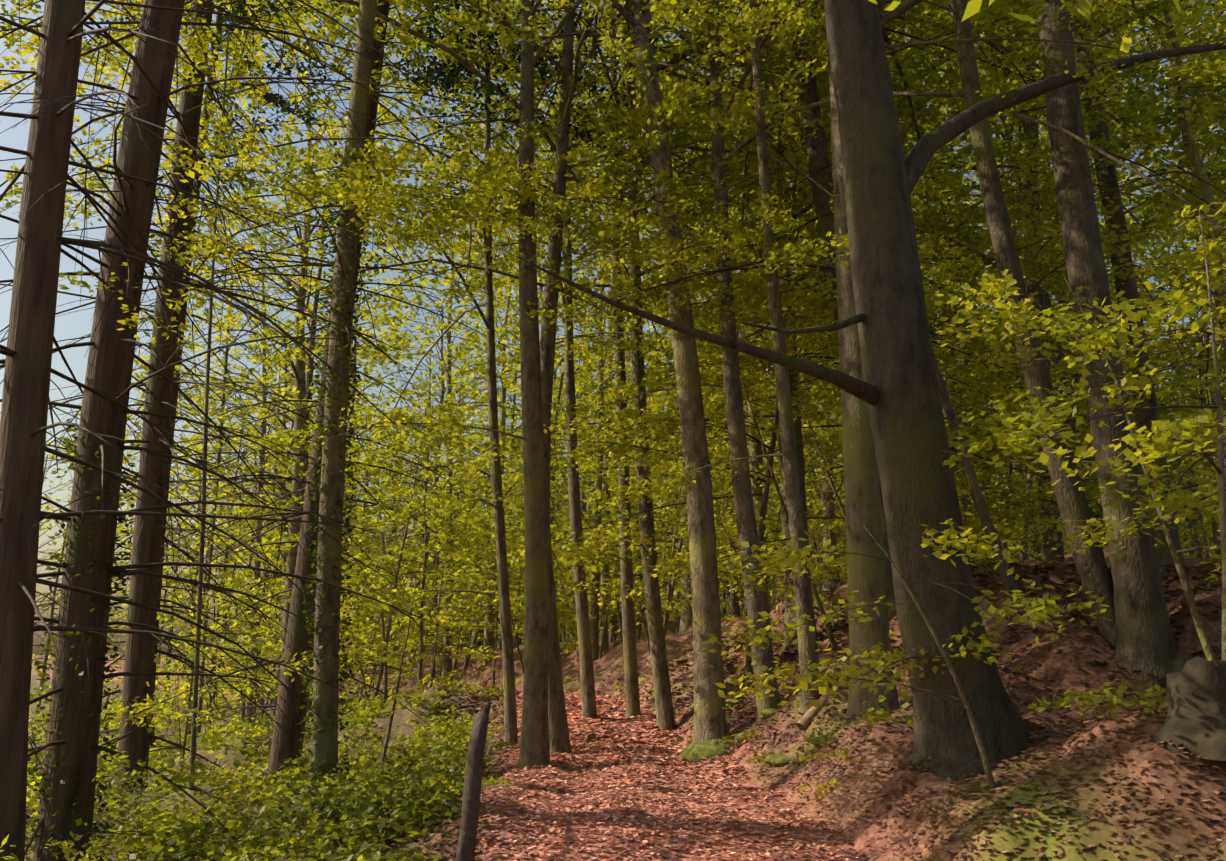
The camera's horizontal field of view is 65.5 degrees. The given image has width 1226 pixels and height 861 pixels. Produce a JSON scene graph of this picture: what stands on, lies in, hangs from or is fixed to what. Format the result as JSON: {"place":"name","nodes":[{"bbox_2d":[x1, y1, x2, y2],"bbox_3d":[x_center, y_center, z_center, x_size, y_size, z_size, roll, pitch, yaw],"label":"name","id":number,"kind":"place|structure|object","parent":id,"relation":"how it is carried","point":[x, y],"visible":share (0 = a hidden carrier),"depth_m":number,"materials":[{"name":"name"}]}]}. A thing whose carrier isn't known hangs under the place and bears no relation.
{"place":"outdoors","nodes":[
{"label":"outdoors","id":0,"kind":"place"},
{"bbox_2d":[486,737,491,754],"bbox_3d":[-0.831,2.117,6.407,0.029,0.109,0.070,0,-13,-1],"label":"wooden post","id":1,"kind":"object","parent":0,"point":[489,745],"visible":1,"depth_m":6.38,"materials":[{"name":"wood"}]},
{"bbox_2d":[0,0,1225,654],"label":"sky","id":2,"kind":"structure","parent":0,"point":[77,324],"materials":[{"name":"blue"}]},
{"bbox_2d":[0,0,1225,860],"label":"tree branches","id":3,"kind":"object","parent":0,"point":[153,261],"visible":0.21,"depth_m":13.43,"materials":[{"name":"brown"}]},
{"bbox_2d":[25,544,1225,860],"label":"ground","id":4,"kind":"structure","parent":0,"point":[1175,834],"depth_m":9.24,"materials":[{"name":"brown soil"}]},
{"bbox_2d":[0,0,389,860],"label":"wood conifer","id":5,"kind":"object","parent":4,"relation":"on","point":[30,342],"visible":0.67,"depth_m":9.06,"materials":[{"name":"brown plant"}]},
{"bbox_2d":[456,701,490,860],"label":"fence post","id":6,"kind":"object","parent":4,"relation":"on","point":[466,847],"visible":1,"depth_m":6.31,"materials":[{"name":"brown wood"}]},
{"bbox_2d":[0,0,1225,860],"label":"foliage","id":7,"kind":"object","parent":4,"relation":"on","point":[351,804],"visible":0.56,"depth_m":16.08,"materials":[{"name":"green plant"}]},
{"bbox_2d":[25,0,1225,854],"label":"trees","id":8,"kind":"object","parent":4,"relation":"on","point":[898,474],"visible":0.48,"depth_m":13.41,"materials":[{"name":"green plant"}]},
{"bbox_2d":[674,658,686,662],"bbox_3d":[1.695,5.743,23.799,0.362,0.111,0.484,0,-13,-1],"label":"moss mound","id":9,"kind":"object","parent":4,"relation":"on","point":[682,660],"visible":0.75,"depth_m":23.62,"materials":[{"name":"green plant"}]},
{"bbox_2d":[679,737,734,760],"bbox_3d":[1.533,4.753,13.851,1.180,0.583,1.143,-10,-17,37],"label":"moss mound","id":10,"kind":"object","parent":4,"relation":"on","point":[694,751],"visible":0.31,"depth_m":13.47,"materials":[{"name":"green plant"}]},
{"bbox_2d":[726,716,735,721],"bbox_3d":[1.960,4.757,15.645,0.480,0.155,0.673,9,-16,-34],"label":"moss mound","id":11,"kind":"object","parent":4,"relation":"on","point":[729,719],"visible":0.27,"depth_m":15.41,"materials":[{"name":"green plant"}]},
{"bbox_2d":[734,730,757,742],"bbox_3d":[1.903,4.132,12.864,0.530,0.162,0.725,0,-13,-1],"label":"moss mound","id":12,"kind":"object","parent":4,"relation":"on","point":[740,736],"visible":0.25,"depth_m":12.70,"materials":[{"name":"green plant"}]},
{"bbox_2d":[755,708,777,716],"bbox_3d":[2.328,4.064,13.799,0.502,0.153,0.719,0,-13,-1],"label":"moss mound","id":13,"kind":"object","parent":4,"relation":"on","point":[767,712],"visible":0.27,"depth_m":13.55,"materials":[{"name":"green plant"}]},
{"bbox_2d":[764,754,788,764],"bbox_3d":[2.032,3.919,11.331,0.445,0.130,0.613,0,-13,-1],"label":"moss mound","id":14,"kind":"object","parent":4,"relation":"on","point":[778,759],"visible":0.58,"depth_m":11.17,"materials":[{"name":"green plant"}]},
{"bbox_2d":[810,734,832,745],"bbox_3d":[2.498,3.552,10.921,0.489,0.145,0.689,0,-13,-1],"label":"moss mound","id":15,"kind":"object","parent":4,"relation":"on","point":[823,736],"visible":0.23,"depth_m":10.74,"materials":[{"name":"green plant"}]},
{"bbox_2d":[796,666,848,730],"bbox_3d":[2.822,3.188,11.904,1.356,1.060,0.146,7,-15,-28],"label":"fallen log","id":16,"kind":"object","parent":4,"relation":"on","point":[809,715],"visible":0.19,"depth_m":11.57,"materials":[{"name":"brown wood"}]},
{"bbox_2d":[1152,651,1225,760],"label":"rock","id":17,"kind":"object","parent":4,"relation":"on","point":[1195,722],"visible":0.94,"depth_m":6.05,"materials":[{"name":"grey stone"}]}
]}

